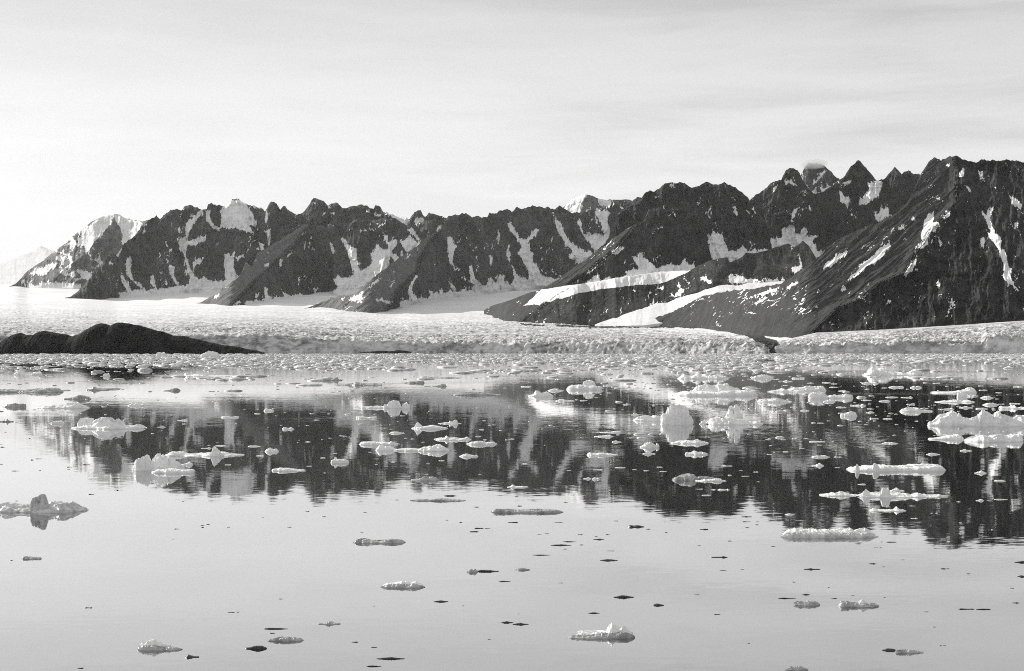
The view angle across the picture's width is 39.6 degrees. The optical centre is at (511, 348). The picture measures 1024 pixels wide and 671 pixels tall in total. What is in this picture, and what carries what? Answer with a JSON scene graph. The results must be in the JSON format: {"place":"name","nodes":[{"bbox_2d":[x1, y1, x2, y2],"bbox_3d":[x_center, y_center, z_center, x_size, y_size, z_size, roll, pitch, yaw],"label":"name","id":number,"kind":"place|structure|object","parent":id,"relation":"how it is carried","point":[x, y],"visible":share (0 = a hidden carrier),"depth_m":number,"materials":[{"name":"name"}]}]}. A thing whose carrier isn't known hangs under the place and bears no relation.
{"place":"outdoors","nodes":[
{"label":"outdoors","id":0,"kind":"place"},
{"bbox_2d":[0,246,54,283],"bbox_3d":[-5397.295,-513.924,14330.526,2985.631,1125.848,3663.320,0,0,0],"label":"mountain","id":1,"kind":"structure","parent":0,"point":[14,270],"depth_m":13853.12,"materials":[{"name":"white snow"}]},
{"bbox_2d":[9,214,147,288],"bbox_3d":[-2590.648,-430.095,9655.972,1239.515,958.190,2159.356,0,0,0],"label":"mountain","id":2,"kind":"structure","parent":0,"point":[77,260],"depth_m":9251.71,"materials":[{"name":"white snow"}]},
{"bbox_2d":[0,323,268,353],"bbox_3d":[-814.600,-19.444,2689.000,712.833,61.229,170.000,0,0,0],"label":"islet","id":3,"kind":"object","parent":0,"point":[117,338],"visible":0.95,"depth_m":2636.59,"materials":[{"name":"black stone"}]},
{"bbox_2d":[66,199,304,299],"bbox_3d":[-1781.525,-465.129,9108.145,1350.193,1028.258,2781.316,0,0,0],"label":"mountain","id":4,"kind":"structure","parent":0,"point":[193,249],"depth_m":8756.31,"materials":[{"name":"black stone"}]},
{"bbox_2d":[200,224,341,305],"bbox_3d":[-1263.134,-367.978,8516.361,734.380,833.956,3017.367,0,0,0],"label":"mountain","id":5,"kind":"structure","parent":0,"point":[298,262],"depth_m":8295.66,"materials":[{"name":"grey stone"}]},
{"bbox_2d":[275,198,445,241],"bbox_3d":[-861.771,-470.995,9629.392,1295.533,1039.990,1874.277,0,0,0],"label":"mountain","id":6,"kind":"structure","parent":0,"point":[323,213],"depth_m":9184.12,"materials":[{"name":"black stone"}]},
{"bbox_2d":[333,218,443,295],"bbox_3d":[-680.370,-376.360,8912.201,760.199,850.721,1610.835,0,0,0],"label":"mountain","id":7,"kind":"structure","parent":0,"point":[365,251],"depth_m":8469.04,"materials":[{"name":"black stone"}]},
{"bbox_2d":[371,350,409,351],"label":"islet","id":8,"kind":"object","parent":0,"point":[391,351],"visible":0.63,"depth_m":3779.41,"materials":[{"name":"black stone"}]},
{"bbox_2d":[0,284,789,352],"bbox_3d":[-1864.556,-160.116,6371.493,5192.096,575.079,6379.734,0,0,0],"label":"glacier","id":9,"kind":"object","parent":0,"point":[456,324],"visible":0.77,"depth_m":4976.69,"materials":[{"name":"white ice"}]},
{"bbox_2d":[308,197,640,312],"bbox_3d":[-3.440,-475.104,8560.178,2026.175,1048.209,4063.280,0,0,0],"label":"mountain","id":10,"kind":"structure","parent":0,"point":[532,247],"depth_m":8518.69,"materials":[{"name":"black stone"}]},
{"bbox_2d":[0,352,1023,670],"bbox_3d":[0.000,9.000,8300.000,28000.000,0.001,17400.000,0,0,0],"label":"water","id":11,"kind":"structure","parent":0,"point":[120,570],"depth_m":73.36,"materials":[{"name":"grey liquid"}]},
{"bbox_2d":[3,403,25,406],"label":"ice floe","id":12,"kind":"object","parent":11,"relation":"on","point":[15,405],"visible":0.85,"depth_m":220.21,"materials":[{"name":"white ice"}]},
{"bbox_2d":[14,370,41,374],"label":"iceberg","id":13,"kind":"object","parent":11,"relation":"on","point":[18,372],"visible":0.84,"depth_m":492.16,"materials":[{"name":"white ice"}]},
{"bbox_2d":[21,556,41,558],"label":"ice floe","id":14,"kind":"object","parent":11,"relation":"on","point":[27,557],"visible":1,"depth_m":60.98,"materials":[{"name":"white ice"}]},
{"bbox_2d":[0,388,63,392],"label":"ice floe","id":15,"kind":"object","parent":11,"relation":"on","point":[41,390],"visible":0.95,"depth_m":295.02,"materials":[{"name":"white ice"}]},
{"bbox_2d":[0,494,88,512],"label":"iceberg","id":16,"kind":"object","parent":11,"relation":"on","point":[39,504],"visible":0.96,"depth_m":78.45,"materials":[{"name":"white ice"}]},
{"bbox_2d":[49,420,64,423],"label":"ice floe","id":17,"kind":"object","parent":11,"relation":"on","point":[58,422],"visible":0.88,"depth_m":171.34,"materials":[{"name":"white ice"}]},
{"bbox_2d":[36,402,89,408],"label":"ice floe","id":18,"kind":"object","parent":11,"relation":"on","point":[71,405],"visible":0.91,"depth_m":215.56,"materials":[{"name":"white ice"}]},
{"bbox_2d":[63,395,90,398],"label":"ice floe","id":19,"kind":"object","parent":11,"relation":"on","point":[80,397],"visible":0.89,"depth_m":254.55,"materials":[{"name":"white ice"}]},
{"bbox_2d":[86,386,108,389],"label":"ice floe","id":20,"kind":"object","parent":11,"relation":"on","point":[94,388],"visible":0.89,"depth_m":310.85,"materials":[{"name":"white ice"}]},
{"bbox_2d":[72,417,146,428],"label":"iceberg","id":21,"kind":"object","parent":11,"relation":"on","point":[101,423],"visible":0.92,"depth_m":160.78,"materials":[{"name":"white ice"}]},
{"bbox_2d":[127,403,146,405],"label":"ice floe","id":22,"kind":"object","parent":11,"relation":"on","point":[137,404],"visible":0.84,"depth_m":225.26,"materials":[{"name":"white ice"}]},
{"bbox_2d":[137,639,181,650],"bbox_3d":[-10.552,8.915,42.746,1.369,0.364,0.652,0,0,0],"label":"ice floe","id":23,"kind":"object","parent":11,"relation":"on","point":[153,644],"visible":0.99,"depth_m":42.57,"materials":[{"name":"white ice"}]},
{"bbox_2d":[156,352,165,355],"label":"iceberg","id":24,"kind":"object","parent":11,"relation":"on","point":[160,354],"visible":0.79,"depth_m":1794.08,"materials":[{"name":"white ice"}]},
{"bbox_2d":[133,453,194,473],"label":"iceberg","id":25,"kind":"object","parent":11,"relation":"on","point":[160,463],"visible":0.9,"depth_m":105.05,"materials":[{"name":"white ice"}]},
{"bbox_2d":[164,388,180,390],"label":"ice floe","id":26,"kind":"object","parent":11,"relation":"on","point":[175,389],"visible":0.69,"depth_m":305.67,"materials":[{"name":"grey ice"}]},
{"bbox_2d":[186,654,198,657],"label":"ice floe","id":27,"kind":"object","parent":11,"relation":"on","point":[189,656],"visible":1,"depth_m":41.48,"materials":[{"name":"grey ice"}]},
{"bbox_2d":[165,446,243,455],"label":"iceberg","id":28,"kind":"object","parent":11,"relation":"on","point":[215,451],"visible":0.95,"depth_m":119.80,"materials":[{"name":"white ice"}]},
{"bbox_2d":[200,351,218,355],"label":"iceberg","id":29,"kind":"object","parent":11,"relation":"on","point":[210,353],"visible":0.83,"depth_m":1715.84,"materials":[{"name":"white ice"}]},
{"bbox_2d":[184,372,238,376],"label":"ice floe","id":30,"kind":"object","parent":11,"relation":"on","point":[187,374],"visible":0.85,"depth_m":461.97,"materials":[{"name":"white ice"}]},
{"bbox_2d":[245,645,266,648],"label":"ice floe","id":31,"kind":"object","parent":11,"relation":"on","point":[257,647],"visible":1,"depth_m":42.65,"materials":[{"name":"black ice"}]},
{"bbox_2d":[265,448,278,451],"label":"ice floe","id":32,"kind":"object","parent":11,"relation":"on","point":[271,450],"visible":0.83,"depth_m":124.57,"materials":[{"name":"white ice"}]},
{"bbox_2d":[267,636,303,641],"bbox_3d":[-6.999,8.971,43.906,1.140,0.175,0.390,0,0,0],"label":"ice floe","id":33,"kind":"object","parent":11,"relation":"on","point":[286,639],"visible":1,"depth_m":43.82,"materials":[{"name":"grey ice"}]},
{"bbox_2d":[272,467,305,470],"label":"ice floe","id":34,"kind":"object","parent":11,"relation":"on","point":[283,469],"visible":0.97,"depth_m":104.86,"materials":[{"name":"white ice"}]},
{"bbox_2d":[318,621,339,624],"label":"ice floe","id":35,"kind":"object","parent":11,"relation":"on","point":[329,623],"visible":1,"depth_m":46.49,"materials":[{"name":"white ice"}]},
{"bbox_2d":[321,377,340,380],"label":"ice floe","id":36,"kind":"object","parent":11,"relation":"on","point":[332,379],"visible":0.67,"depth_m":405.85,"materials":[{"name":"grey ice"}]},
{"bbox_2d":[331,457,348,462],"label":"ice floe","id":37,"kind":"object","parent":11,"relation":"on","point":[335,460],"visible":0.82,"depth_m":112.36,"materials":[{"name":"white ice"}]},
{"bbox_2d":[335,382,381,384],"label":"ice floe","id":38,"kind":"object","parent":11,"relation":"on","point":[355,383],"visible":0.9,"depth_m":352.79,"materials":[{"name":"white ice"}]},
{"bbox_2d":[353,538,404,543],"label":"ice floe","id":39,"kind":"object","parent":11,"relation":"on","point":[366,540],"visible":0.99,"depth_m":65.97,"materials":[{"name":"grey ice"}]},
{"bbox_2d":[359,441,398,444],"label":"ice floe","id":40,"kind":"object","parent":11,"relation":"on","point":[376,443],"visible":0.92,"depth_m":133.44,"materials":[{"name":"white ice"}]},
{"bbox_2d":[361,400,410,407],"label":"iceberg","id":41,"kind":"object","parent":11,"relation":"on","point":[393,404],"visible":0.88,"depth_m":216.09,"materials":[{"name":"white ice"}]},
{"bbox_2d":[377,657,404,658],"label":"ice floe","id":42,"kind":"object","parent":11,"relation":"on","point":[390,658],"visible":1,"depth_m":41.28,"materials":[{"name":"black ice"}]},
{"bbox_2d":[381,581,424,587],"bbox_3d":[-4.124,8.942,53.990,1.706,0.274,1.018,0,0,0],"label":"ice floe","id":43,"kind":"object","parent":11,"relation":"on","point":[405,584],"visible":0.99,"depth_m":53.68,"materials":[{"name":"white ice"}]},
{"bbox_2d":[376,444,450,450],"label":"iceberg","id":44,"kind":"object","parent":11,"relation":"on","point":[438,447],"visible":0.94,"depth_m":125.59,"materials":[{"name":"white ice"}]},
{"bbox_2d":[405,381,423,382],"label":"ice floe","id":45,"kind":"object","parent":11,"relation":"on","point":[415,382],"visible":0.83,"depth_m":374.68,"materials":[{"name":"grey ice"}]},
{"bbox_2d":[411,476,438,480],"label":"ice floe","id":46,"kind":"object","parent":11,"relation":"on","point":[427,478],"visible":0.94,"depth_m":97.29,"materials":[{"name":"grey ice"}]},
{"bbox_2d":[411,422,447,428],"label":"iceberg","id":47,"kind":"object","parent":11,"relation":"on","point":[418,425],"visible":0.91,"depth_m":160.41,"materials":[{"name":"white ice"}]},
{"bbox_2d":[410,498,465,500],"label":"ice floe","id":48,"kind":"object","parent":11,"relation":"on","point":[443,499],"visible":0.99,"depth_m":84.20,"materials":[{"name":"grey ice"}]},
{"bbox_2d":[425,377,458,377],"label":"ice floe","id":49,"kind":"object","parent":11,"relation":"on","point":[441,377],"visible":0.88,"depth_m":440.91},
{"bbox_2d":[438,420,461,423],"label":"ice floe","id":50,"kind":"object","parent":11,"relation":"on","point":[453,422],"visible":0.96,"depth_m":171.09,"materials":[{"name":"white ice"}]},
{"bbox_2d":[435,436,471,439],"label":"ice floe","id":51,"kind":"object","parent":11,"relation":"on","point":[451,438],"visible":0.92,"depth_m":140.52,"materials":[{"name":"white ice"}]},
{"bbox_2d":[459,454,477,456],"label":"ice floe","id":52,"kind":"object","parent":11,"relation":"on","point":[466,455],"visible":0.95,"depth_m":118.81,"materials":[{"name":"white ice"}]},
{"bbox_2d":[452,392,500,394],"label":"ice floe","id":53,"kind":"object","parent":11,"relation":"on","point":[473,393],"visible":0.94,"depth_m":276.14,"materials":[{"name":"white ice"}]},
{"bbox_2d":[467,441,496,444],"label":"ice floe","id":54,"kind":"object","parent":11,"relation":"on","point":[481,443],"visible":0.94,"depth_m":133.92,"materials":[{"name":"white ice"}]},
{"bbox_2d":[467,569,498,571],"bbox_3d":[-1.187,8.965,57.507,1.326,0.198,0.291,0,0,-12],"label":"ice floe","id":55,"kind":"object","parent":11,"relation":"on","point":[472,570],"visible":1,"depth_m":57.45,"materials":[{"name":"grey ice"}]},
{"bbox_2d":[0,353,1023,444],"bbox_3d":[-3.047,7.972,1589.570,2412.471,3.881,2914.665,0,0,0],"label":"brash ice","id":56,"kind":"structure","parent":11,"relation":"on","point":[218,362],"depth_m":975.94,"materials":[{"name":"white ice"}]},
{"bbox_2d":[508,484,527,487],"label":"ice floe","id":57,"kind":"object","parent":11,"relation":"on","point":[512,486],"visible":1,"depth_m":92.42,"materials":[{"name":"white ice"}]},
{"bbox_2d":[491,508,562,512],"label":"ice floe","id":58,"kind":"object","parent":11,"relation":"on","point":[537,510],"visible":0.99,"depth_m":78.17,"materials":[{"name":"white ice"}]},
{"bbox_2d":[528,390,552,396],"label":"ice floe","id":59,"kind":"object","parent":11,"relation":"on","point":[540,394],"visible":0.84,"depth_m":268.94,"materials":[{"name":"white ice"}]},
{"bbox_2d":[566,380,603,389],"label":"iceberg","id":60,"kind":"object","parent":11,"relation":"on","point":[589,385],"visible":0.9,"depth_m":313.79,"materials":[{"name":"white ice"}]},
{"bbox_2d":[568,623,634,638],"bbox_3d":[2.791,8.877,44.730,2.116,0.490,1.219,0,0,0],"label":"ice floe","id":61,"kind":"object","parent":11,"relation":"on","point":[612,631],"visible":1,"depth_m":44.35,"materials":[{"name":"white ice"}]},
{"bbox_2d":[587,452,616,455],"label":"ice floe","id":62,"kind":"object","parent":11,"relation":"on","point":[599,454],"visible":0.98,"depth_m":120.04,"materials":[{"name":"white ice"}]},
{"bbox_2d":[599,431,621,432],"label":"ice floe","id":63,"kind":"object","parent":11,"relation":"on","point":[611,432],"visible":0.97,"depth_m":152.91,"materials":[{"name":"white ice"}]},
{"bbox_2d":[614,595,632,597],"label":"ice floe","id":64,"kind":"object","parent":11,"relation":"on","point":[622,596],"visible":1,"depth_m":51.49,"materials":[{"name":"black ice"}]},
{"bbox_2d":[640,442,658,447],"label":"ice floe","id":65,"kind":"object","parent":11,"relation":"on","point":[648,445],"visible":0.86,"depth_m":129.94,"materials":[{"name":"white ice"}]},
{"bbox_2d":[633,403,693,424],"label":"iceberg","id":66,"kind":"object","parent":11,"relation":"on","point":[678,414],"visible":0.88,"depth_m":169.24,"materials":[{"name":"white ice"}]},
{"bbox_2d":[671,439,707,443],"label":"ice floe","id":67,"kind":"object","parent":11,"relation":"on","point":[696,441],"visible":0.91,"depth_m":135.38,"materials":[{"name":"white ice"}]},
{"bbox_2d":[685,450,707,454],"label":"ice floe","id":68,"kind":"object","parent":11,"relation":"on","point":[694,452],"visible":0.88,"depth_m":121.12,"materials":[{"name":"white ice"}]},
{"bbox_2d":[672,473,724,481],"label":"ice floe","id":69,"kind":"object","parent":11,"relation":"on","point":[687,477],"visible":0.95,"depth_m":97.33,"materials":[{"name":"white ice"}]},
{"bbox_2d":[678,373,728,378],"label":"iceberg","id":70,"kind":"object","parent":11,"relation":"on","point":[695,376],"visible":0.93,"depth_m":427.64,"materials":[{"name":"white ice"}]},
{"bbox_2d":[672,383,757,395],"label":"iceberg","id":71,"kind":"object","parent":11,"relation":"on","point":[706,389],"visible":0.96,"depth_m":275.23,"materials":[{"name":"white ice"}]},
{"bbox_2d":[706,404,762,424],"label":"iceberg","id":72,"kind":"object","parent":11,"relation":"on","point":[734,415],"visible":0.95,"depth_m":169.34,"materials":[{"name":"white ice"}]},
{"bbox_2d":[751,374,773,378],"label":"ice floe","id":73,"kind":"object","parent":11,"relation":"on","point":[763,376],"visible":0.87,"depth_m":433.30,"materials":[{"name":"white ice"}]},
{"bbox_2d":[757,398,791,401],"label":"ice floe","id":74,"kind":"object","parent":11,"relation":"on","point":[772,400],"visible":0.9,"depth_m":240.38,"materials":[{"name":"white ice"}]},
{"bbox_2d":[767,388,805,391],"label":"ice floe","id":75,"kind":"object","parent":11,"relation":"on","point":[781,390],"visible":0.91,"depth_m":298.42,"materials":[{"name":"white ice"}]},
{"bbox_2d":[785,666,808,670],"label":"ice floe","id":76,"kind":"object","parent":11,"relation":"on","point":[797,668],"visible":1,"depth_m":39.83,"materials":[{"name":"white ice"}]},
{"bbox_2d":[793,600,819,605],"bbox_3d":[10.371,8.958,50.051,0.961,0.220,0.510,0,0,0],"label":"ice floe","id":77,"kind":"object","parent":11,"relation":"on","point":[807,603],"visible":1,"depth_m":49.95,"materials":[{"name":"white ice"}]},
{"bbox_2d":[788,386,825,390],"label":"ice floe","id":78,"kind":"object","parent":11,"relation":"on","point":[812,388],"visible":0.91,"depth_m":306.19,"materials":[{"name":"white ice"}]},
{"bbox_2d":[812,455,827,457],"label":"ice floe","id":79,"kind":"object","parent":11,"relation":"on","point":[822,456],"visible":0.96,"depth_m":117.99,"materials":[{"name":"white ice"}]},
{"bbox_2d":[781,527,878,537],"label":"ice floe","id":80,"kind":"object","parent":11,"relation":"on","point":[848,532],"visible":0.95,"depth_m":67.95,"materials":[{"name":"white ice"}]},
{"bbox_2d":[808,391,852,398],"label":"iceberg","id":81,"kind":"object","parent":11,"relation":"on","point":[817,395],"visible":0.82,"depth_m":258.58,"materials":[{"name":"white ice"}]},
{"bbox_2d":[819,491,857,495],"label":"ice floe","id":82,"kind":"object","parent":11,"relation":"on","point":[840,493],"visible":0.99,"depth_m":87.19,"materials":[{"name":"white ice"}]},
{"bbox_2d":[840,411,856,415],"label":"ice floe","id":83,"kind":"object","parent":11,"relation":"on","point":[850,413],"visible":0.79,"depth_m":190.51,"materials":[{"name":"white ice"}]},
{"bbox_2d":[838,599,878,607],"bbox_3d":[12.138,8.925,49.794,1.441,0.330,0.662,0,0,0],"label":"ice floe","id":84,"kind":"object","parent":11,"relation":"on","point":[862,603],"visible":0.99,"depth_m":49.65,"materials":[{"name":"white ice"}]},
{"bbox_2d":[869,506,905,511],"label":"ice floe","id":85,"kind":"object","parent":11,"relation":"on","point":[896,508],"visible":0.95,"depth_m":78.94,"materials":[{"name":"white ice"}]},
{"bbox_2d":[862,366,921,375],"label":"iceberg","id":86,"kind":"object","parent":11,"relation":"on","point":[878,371],"visible":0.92,"depth_m":485.31,"materials":[{"name":"white ice"}]},
{"bbox_2d":[846,463,945,471],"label":"ice floe","id":87,"kind":"object","parent":11,"relation":"on","point":[908,467],"visible":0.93,"depth_m":104.91,"materials":[{"name":"white ice"}]},
{"bbox_2d":[857,488,947,497],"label":"ice floe","id":88,"kind":"object","parent":11,"relation":"on","point":[885,493],"visible":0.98,"depth_m":86.42,"materials":[{"name":"white ice"}]},
{"bbox_2d":[882,648,922,652],"bbox_3d":[11.606,8.979,42.256,1.197,0.149,0.372,0,0,19],"label":"ice floe","id":89,"kind":"object","parent":11,"relation":"on","point":[903,651],"visible":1,"depth_m":42.14,"materials":[{"name":"grey ice"}]},
{"bbox_2d":[900,407,932,411],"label":"ice floe","id":90,"kind":"object","parent":11,"relation":"on","point":[911,409],"visible":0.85,"depth_m":204.30,"materials":[{"name":"white ice"}]},
{"bbox_2d":[928,434,963,439],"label":"ice floe","id":91,"kind":"object","parent":11,"relation":"on","point":[953,437],"visible":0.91,"depth_m":141.34,"materials":[{"name":"white ice"}]},
{"bbox_2d":[930,387,976,392],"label":"ice floe","id":92,"kind":"object","parent":11,"relation":"on","point":[969,390],"visible":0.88,"depth_m":291.36,"materials":[{"name":"white ice"}]},
{"bbox_2d":[935,400,973,402],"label":"ice floe","id":93,"kind":"object","parent":11,"relation":"on","point":[956,401],"visible":0.95,"depth_m":239.56,"materials":[{"name":"white ice"}]},
{"bbox_2d":[957,391,967,397],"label":"ice floe","id":94,"kind":"object","parent":11,"relation":"on","point":[961,394],"visible":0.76,"depth_m":263.87,"materials":[{"name":"white ice"}]},
{"bbox_2d":[927,409,1023,426],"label":"iceberg","id":95,"kind":"object","parent":11,"relation":"on","point":[983,417],"visible":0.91,"depth_m":166.01,"materials":[{"name":"white ice"}]},
{"bbox_2d":[964,434,1023,441],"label":"ice floe","id":96,"kind":"object","parent":11,"relation":"on","point":[1001,438],"visible":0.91,"depth_m":138.20,"materials":[{"name":"white ice"}]},
{"bbox_2d":[998,405,1023,408],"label":"ice floe","id":97,"kind":"object","parent":11,"relation":"on","point":[1009,407],"visible":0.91,"depth_m":214.22,"materials":[{"name":"white ice"}]},
{"bbox_2d":[0,0,1023,262],"label":"sky","id":98,"kind":"structure","parent":0,"point":[141,110],"materials":[{"name":"white"}]},
{"bbox_2d":[563,194,631,212],"bbox_3d":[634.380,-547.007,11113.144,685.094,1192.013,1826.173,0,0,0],"label":"mountain","id":99,"kind":"structure","parent":0,"point":[583,203],"depth_m":10460.98,"materials":[{"name":"white snow"}]},
{"bbox_2d":[543,207,711,288],"bbox_3d":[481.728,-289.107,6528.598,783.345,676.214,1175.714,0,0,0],"label":"mountain","id":100,"kind":"structure","parent":0,"point":[658,239],"depth_m":6099.97,"materials":[{"name":"black stone"}]},
{"bbox_2d":[484,241,815,325],"bbox_3d":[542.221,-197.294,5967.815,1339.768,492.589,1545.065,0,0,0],"label":"mountain","id":101,"kind":"structure","parent":0,"point":[591,303],"depth_m":5542.80,"materials":[{"name":"grey stone"}]},
{"bbox_2d":[595,281,783,326],"bbox_3d":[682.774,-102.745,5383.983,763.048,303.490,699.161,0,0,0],"label":"glacier tongue","id":102,"kind":"object","parent":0,"point":[645,316],"visible":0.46,"depth_m":5242.54,"materials":[{"name":"ice"},{"name":"snow"}]},
{"bbox_2d":[616,182,768,261],"bbox_3d":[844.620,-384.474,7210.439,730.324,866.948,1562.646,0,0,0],"label":"mountain","id":103,"kind":"structure","parent":0,"point":[735,224],"depth_m":6730.58,"materials":[{"name":"black stone"}]},
{"bbox_2d":[801,163,839,193],"bbox_3d":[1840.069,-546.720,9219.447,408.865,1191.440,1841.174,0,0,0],"label":"mountain","id":104,"kind":"structure","parent":0,"point":[818,178],"depth_m":8622.23,"materials":[{"name":"grey stone"}]},
{"bbox_2d":[750,160,919,258],"bbox_3d":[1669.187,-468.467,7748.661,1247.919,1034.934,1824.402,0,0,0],"label":"mountain","id":105,"kind":"structure","parent":0,"point":[792,208],"depth_m":7149.88,"materials":[{"name":"black stone"}]},
{"bbox_2d":[655,156,1023,337],"bbox_3d":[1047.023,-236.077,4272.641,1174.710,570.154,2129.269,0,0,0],"label":"mountain","id":106,"kind":"structure","parent":0,"point":[944,246],"depth_m":3592.94,"materials":[{"name":"black stone"}]},
{"bbox_2d":[768,321,1023,353],"bbox_3d":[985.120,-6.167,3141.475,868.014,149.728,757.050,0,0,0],"label":"glacier","id":107,"kind":"object","parent":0,"point":[1001,337],"visible":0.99,"depth_m":2998.42,"materials":[{"name":"white ice"}]}
]}

